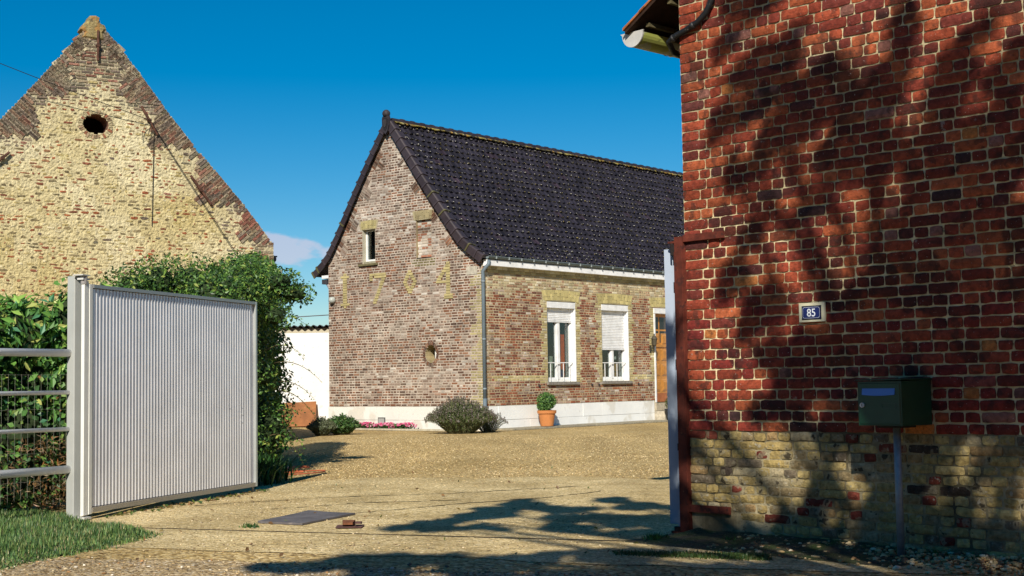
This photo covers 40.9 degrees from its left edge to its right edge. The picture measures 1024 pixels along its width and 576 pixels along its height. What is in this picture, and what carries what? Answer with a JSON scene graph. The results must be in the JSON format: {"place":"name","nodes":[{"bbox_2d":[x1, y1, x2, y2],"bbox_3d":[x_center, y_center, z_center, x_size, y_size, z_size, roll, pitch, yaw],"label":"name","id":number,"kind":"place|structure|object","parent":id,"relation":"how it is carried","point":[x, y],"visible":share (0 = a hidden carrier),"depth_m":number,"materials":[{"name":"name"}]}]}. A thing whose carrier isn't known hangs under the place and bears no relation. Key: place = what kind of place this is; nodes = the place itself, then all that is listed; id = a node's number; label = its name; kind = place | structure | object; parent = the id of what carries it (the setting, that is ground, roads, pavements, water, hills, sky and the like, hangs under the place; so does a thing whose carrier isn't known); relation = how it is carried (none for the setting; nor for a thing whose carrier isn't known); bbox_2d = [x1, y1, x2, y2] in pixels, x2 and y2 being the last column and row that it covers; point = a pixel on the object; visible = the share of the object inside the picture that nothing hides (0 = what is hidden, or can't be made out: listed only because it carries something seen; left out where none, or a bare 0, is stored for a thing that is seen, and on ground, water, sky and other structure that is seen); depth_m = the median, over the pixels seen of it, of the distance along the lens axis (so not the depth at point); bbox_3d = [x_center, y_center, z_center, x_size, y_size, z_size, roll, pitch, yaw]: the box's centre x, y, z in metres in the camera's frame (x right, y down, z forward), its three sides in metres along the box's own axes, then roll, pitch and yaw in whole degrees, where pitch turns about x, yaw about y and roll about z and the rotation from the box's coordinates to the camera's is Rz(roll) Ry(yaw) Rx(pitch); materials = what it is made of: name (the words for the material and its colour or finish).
{"place":"outdoors","nodes":[
{"label":"outdoors","id":0,"kind":"place"},
{"bbox_2d":[0,508,162,571],"bbox_3d":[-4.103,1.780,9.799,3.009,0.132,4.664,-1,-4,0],"label":"grass","id":1,"kind":"structure","parent":0,"point":[32,532],"depth_m":9.95,"materials":[{"name":"green plant"}]},
{"bbox_2d":[0,374,66,507],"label":"wire fence","id":2,"kind":"object","parent":1,"relation":"on","point":[14,436],"visible":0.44,"depth_m":12.08,"materials":[{"name":"grey metal"}]},
{"bbox_2d":[0,277,128,511],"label":"hedge","id":3,"kind":"object","parent":1,"relation":"on","point":[30,324],"visible":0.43,"depth_m":12.42,"materials":[{"name":"green plant"}]},
{"bbox_2d":[0,0,682,326],"label":"sky","id":4,"kind":"structure","parent":0,"point":[286,100],"materials":[{"name":"blue"}]},
{"bbox_2d":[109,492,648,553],"bbox_3d":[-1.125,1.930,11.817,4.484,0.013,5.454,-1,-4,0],"label":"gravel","id":5,"kind":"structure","parent":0,"point":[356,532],"depth_m":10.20,"materials":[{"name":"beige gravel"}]},
{"bbox_2d":[212,433,668,494],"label":"gravel","id":6,"kind":"structure","parent":0,"point":[433,453],"depth_m":20.30,"materials":[{"name":"beige gravel"}]},
{"bbox_2d":[15,476,989,575],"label":"concrete path","id":7,"kind":"structure","parent":0,"point":[644,506],"depth_m":11.04,"materials":[{"name":"beige concrete"}]},
{"bbox_2d":[239,522,259,527],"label":"undergrowth","id":8,"kind":"object","parent":7,"relation":"on","point":[254,525],"visible":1,"depth_m":10.74,"materials":[{"name":"green plant"}]},
{"bbox_2d":[258,510,354,524],"bbox_3d":[-1.712,1.901,11.389,0.519,0.017,0.999,-2,-4,21],"label":"metal plate","id":9,"kind":"object","parent":7,"relation":"on","point":[305,517],"visible":0.99,"depth_m":11.30,"materials":[{"name":"grey metal"}]},
{"bbox_2d":[335,520,363,527],"bbox_3d":[-1.256,1.823,10.621,0.210,0.052,0.180,-1,-4,0],"label":"gate stop","id":10,"kind":"object","parent":7,"relation":"on","point":[348,523],"visible":1,"depth_m":10.60,"materials":[{"name":"brown brick"}]},
{"bbox_2d":[275,500,436,508],"bbox_3d":[-1.351,1.998,12.745,1.844,0.001,0.245,1,-4,-22],"label":"ground crack","id":11,"kind":"object","parent":7,"relation":"on","point":[393,501],"visible":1,"depth_m":12.87,"materials":[{"name":"brown soil"}]},
{"bbox_2d":[135,527,623,541],"bbox_3d":[-1.160,1.819,10.160,4.960,0.008,0.026,-2,-4,21],"label":"ground rail","id":12,"kind":"object","parent":7,"relation":"on","point":[402,534],"visible":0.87,"depth_m":9.97,"materials":[{"name":"metal"}]},
{"bbox_2d":[195,486,572,505],"bbox_3d":[-1.124,2.058,13.661,4.048,0.001,0.254,1,-4,-22],"label":"ground crack","id":13,"kind":"object","parent":7,"relation":"on","point":[381,495],"visible":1,"depth_m":13.68,"materials":[{"name":"brown soil"}]},
{"bbox_2d":[97,464,692,559],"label":"fallen leaves","id":14,"kind":"object","parent":7,"relation":"on","point":[281,554],"visible":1,"depth_m":11.22,"materials":[{"name":"brown plant"}]},
{"bbox_2d":[359,491,596,512],"bbox_3d":[-0.178,1.979,12.737,3.002,0.001,0.196,3,-5,-41],"label":"ground crack","id":15,"kind":"object","parent":7,"relation":"on","point":[479,502],"visible":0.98,"depth_m":12.65,"materials":[{"name":"brown soil"}]},
{"bbox_2d":[612,548,772,560],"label":"grass","id":16,"kind":"structure","parent":7,"relation":"on","point":[747,556],"depth_m":8.52,"materials":[{"name":"green plant"}]},
{"bbox_2d":[686,534,1023,575],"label":"gravel","id":17,"kind":"structure","parent":7,"relation":"on","point":[959,559],"depth_m":8.07,"materials":[{"name":"grey gravel"}]},
{"bbox_2d":[3,422,1023,575],"bbox_3d":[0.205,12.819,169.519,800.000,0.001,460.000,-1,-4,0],"label":"ground","id":18,"kind":"structure","parent":0,"point":[312,442],"depth_m":18.09,"materials":[{"name":"beige gravel"}]},
{"bbox_2d":[0,348,71,478],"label":"rail fence","id":19,"kind":"object","parent":18,"relation":"on","point":[27,472],"visible":1,"depth_m":11.36,"materials":[{"name":"white metal"}]},
{"bbox_2d":[66,274,90,519],"bbox_3d":[-3.683,0.976,11.661,0.220,2.179,0.130,-3,-4,28],"label":"gate post","id":20,"kind":"object","parent":18,"relation":"on","point":[75,283],"visible":0.85,"depth_m":11.67,"materials":[{"name":"white metal"}]},
{"bbox_2d":[80,281,257,515],"bbox_3d":[-3.177,1.036,13.072,0.058,2.022,3.042,-2,-4,18],"label":"gate leaf","id":21,"kind":"object","parent":20,"relation":"attached to","point":[168,396],"visible":1,"depth_m":12.82,"materials":[{"name":"white metal"}]},
{"bbox_2d":[0,16,276,310],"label":"brick barn","id":22,"kind":"structure","parent":18,"relation":"on","point":[95,189],"depth_m":25.55,"materials":[{"name":"brick"}]},
{"bbox_2d":[0,63,151,120],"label":"overhead cable","id":23,"kind":"object","parent":22,"relation":"attached to","point":[74,92],"visible":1,"depth_m":25.10,"materials":[{"name":"black rubber"}]},
{"bbox_2d":[152,123,235,252],"bbox_3d":[-5.837,-1.514,26.403,2.172,3.167,0.014,1,-5,-29],"label":"overhead cable","id":24,"kind":"object","parent":22,"relation":"attached to","point":[192,186],"visible":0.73,"depth_m":26.27,"materials":[{"name":"black rubber"}]},
{"bbox_2d":[45,248,321,460],"bbox_3d":[-3.915,0.810,18.949,4.304,3.350,6.904,-3,-4,26],"label":"hedge","id":25,"kind":"object","parent":18,"relation":"on","point":[270,289],"visible":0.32,"depth_m":17.58,"materials":[{"name":"green plant"}]},
{"bbox_2d":[104,489,268,517],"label":"fallen leaves","id":26,"kind":"object","parent":18,"relation":"on","point":[171,506],"visible":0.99,"depth_m":12.88,"materials":[{"name":"brown plant"}]},
{"bbox_2d":[246,453,302,488],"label":"undergrowth","id":27,"kind":"object","parent":18,"relation":"on","point":[271,471],"visible":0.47,"depth_m":15.59,"materials":[{"name":"green plant"}]},
{"bbox_2d":[282,401,315,426],"bbox_3d":[-5.835,3.392,36.986,1.153,0.660,0.333,-1,-4,0],"label":"wooden panel","id":28,"kind":"object","parent":18,"relation":"on","point":[306,418],"visible":0.5,"depth_m":36.97,"materials":[{"name":"orange wood"}]},
{"bbox_2d":[275,314,328,426],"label":"outbuilding","id":29,"kind":"structure","parent":18,"relation":"on","point":[311,343],"depth_m":37.36,"materials":[{"name":"white paint"}]},
{"bbox_2d":[287,465,325,474],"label":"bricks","id":30,"kind":"object","parent":18,"relation":"on","point":[299,472],"visible":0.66,"depth_m":17.39,"materials":[{"name":"red brick"}]},
{"bbox_2d":[306,416,337,435],"bbox_3d":[-4.214,3.053,30.463,0.724,0.452,0.791,-1,-4,0],"label":"bush","id":31,"kind":"object","parent":18,"relation":"on","point":[322,426],"visible":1,"depth_m":30.30,"materials":[{"name":"green plant"}]},
{"bbox_2d":[327,413,361,434],"bbox_3d":[-3.834,3.049,30.867,0.920,0.503,0.796,-1,-4,0],"label":"bush","id":32,"kind":"object","parent":18,"relation":"on","point":[345,425],"visible":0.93,"depth_m":30.69,"materials":[{"name":"green plant"}]},
{"bbox_2d":[0,553,697,575],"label":"road verge","id":33,"kind":"structure","parent":18,"relation":"on","point":[128,570],"depth_m":8.26,"materials":[{"name":"beige gravel"}]},
{"bbox_2d":[355,428,444,430],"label":"bed kerb","id":34,"kind":"structure","parent":18,"relation":"on","point":[387,429],"depth_m":32.85,"materials":[{"name":"grey concrete"}]},
{"bbox_2d":[424,396,497,433],"bbox_3d":[-1.131,2.810,30.437,1.659,0.834,1.331,-1,-4,0],"label":"lavender bush","id":35,"kind":"object","parent":18,"relation":"on","point":[455,415],"visible":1,"depth_m":30.19,"materials":[{"name":"green plant"}]},
{"bbox_2d":[479,411,507,431],"bbox_3d":[-0.539,2.981,31.071,0.920,0.561,0.785,-1,-4,0],"label":"lavender bush","id":36,"kind":"object","parent":18,"relation":"on","point":[485,427],"visible":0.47,"depth_m":30.97,"materials":[{"name":"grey plant"}]},
{"bbox_2d":[311,110,683,430],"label":"brick house","id":37,"kind":"structure","parent":18,"relation":"on","point":[510,281],"depth_m":34.60,"materials":[{"name":"brown brick"}]},
{"bbox_2d":[358,230,377,266],"bbox_3d":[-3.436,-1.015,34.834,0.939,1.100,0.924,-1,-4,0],"label":"window","id":38,"kind":"structure","parent":37,"relation":"in","point":[370,234],"depth_m":34.88,"materials":[{"name":"white glass"}]},
{"bbox_2d":[547,301,579,384],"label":"window","id":39,"kind":"structure","parent":37,"relation":"in","point":[561,317],"depth_m":34.61,"materials":[{"name":"white glass"}]},
{"bbox_2d":[601,304,632,383],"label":"window","id":40,"kind":"structure","parent":37,"relation":"in","point":[614,318],"depth_m":36.20,"materials":[{"name":"white glass"}]},
{"bbox_2d":[653,308,666,401],"bbox_3d":[4.124,1.846,37.723,0.230,2.568,1.016,-4,-5,40],"label":"door","id":41,"kind":"structure","parent":37,"relation":"in","point":[659,320],"depth_m":37.74,"materials":[{"name":"brown wood"}]},
{"bbox_2d":[621,0,1023,560],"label":"brick building","id":42,"kind":"structure","parent":18,"relation":"on","point":[856,167],"depth_m":8.85,"materials":[{"name":"red brick"}]},
{"bbox_2d":[666,0,714,58],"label":"cable conduit","id":43,"kind":"object","parent":42,"relation":"attached to","point":[702,16],"visible":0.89,"depth_m":9.84,"materials":[{"name":"black plastic"}]},
{"bbox_2d":[668,230,730,532],"bbox_3d":[1.331,0.682,9.712,0.094,2.137,0.535,3,-5,-44],"label":"rusty gate post","id":44,"kind":"object","parent":42,"relation":"attached to","point":[677,253],"visible":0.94,"depth_m":9.77,"materials":[{"name":"metal"}]},
{"bbox_2d":[664,249,679,525],"bbox_3d":[1.330,0.784,11.291,0.146,2.080,2.919,-1,-4,6],"label":"gate leaf","id":45,"kind":"object","parent":44,"relation":"attached to","point":[672,392],"visible":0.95,"depth_m":9.93,"materials":[{"name":"white metal"}]},
{"bbox_2d":[799,302,825,322],"bbox_3d":[1.973,0.160,9.035,0.020,0.128,0.200,3,-5,-44],"label":"house number plate","id":46,"kind":"object","parent":42,"relation":"attached to","point":[813,312],"visible":1,"depth_m":9.02,"materials":[{"name":"ceramic"}]},
{"label":"bed soil","id":47,"kind":"structure","parent":18,"relation":"on","visible":0},
{"bbox_2d":[358,421,416,428],"bbox_3d":[-3.433,3.393,33.851,2.793,0.207,0.432,-4,-5,40],"label":"flower bed","id":48,"kind":"object","parent":47,"relation":"on","point":[391,425],"visible":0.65,"depth_m":33.39,"materials":[{"name":"pink plant"}]},
{"bbox_2d":[495,420,667,429],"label":"pavement","id":49,"kind":"structure","parent":0,"point":[580,425],"depth_m":34.02,"materials":[{"name":"grey concrete"}]},
{"bbox_2d":[536,392,556,425],"bbox_3d":[0.835,2.909,33.075,0.504,0.827,0.504,-1,-4,0],"label":"plant pot","id":50,"kind":"object","parent":49,"relation":"on","point":[547,402],"visible":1,"depth_m":32.93,"materials":[{"name":"ceramic"}]},
{"bbox_2d":[664,399,667,419],"bbox_3d":[4.300,3.107,36.883,0.420,0.851,0.420,-1,-4,0],"label":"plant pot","id":51,"kind":"object","parent":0,"point":[666,402],"visible":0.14,"depth_m":36.82,"materials":[{"name":"grey ceramic"}]},
{"bbox_2d":[622,527,933,566],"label":"terrain","id":52,"kind":"structure","parent":0,"point":[699,538],"depth_m":8.87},
{"bbox_2d":[642,532,986,560],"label":"undergrowth","id":53,"kind":"object","parent":52,"relation":"on","point":[652,537],"visible":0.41,"depth_m":9.21,"materials":[{"name":"green plant"}]},
{"bbox_2d":[856,378,931,555],"bbox_3d":[2.335,1.121,8.337,0.362,1.140,0.313,3,-5,-44],"label":"mailbox","id":54,"kind":"object","parent":52,"relation":"on","point":[896,404],"visible":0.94,"depth_m":8.28,"materials":[{"name":"green paint"}]},
{"bbox_2d":[859,383,900,424],"bbox_3d":[2.204,0.695,8.246,0.016,0.247,0.277,3,-5,-44],"label":"door","id":55,"kind":"structure","parent":54,"relation":"in","point":[880,403],"depth_m":8.24,"materials":[{"name":"green paint"}]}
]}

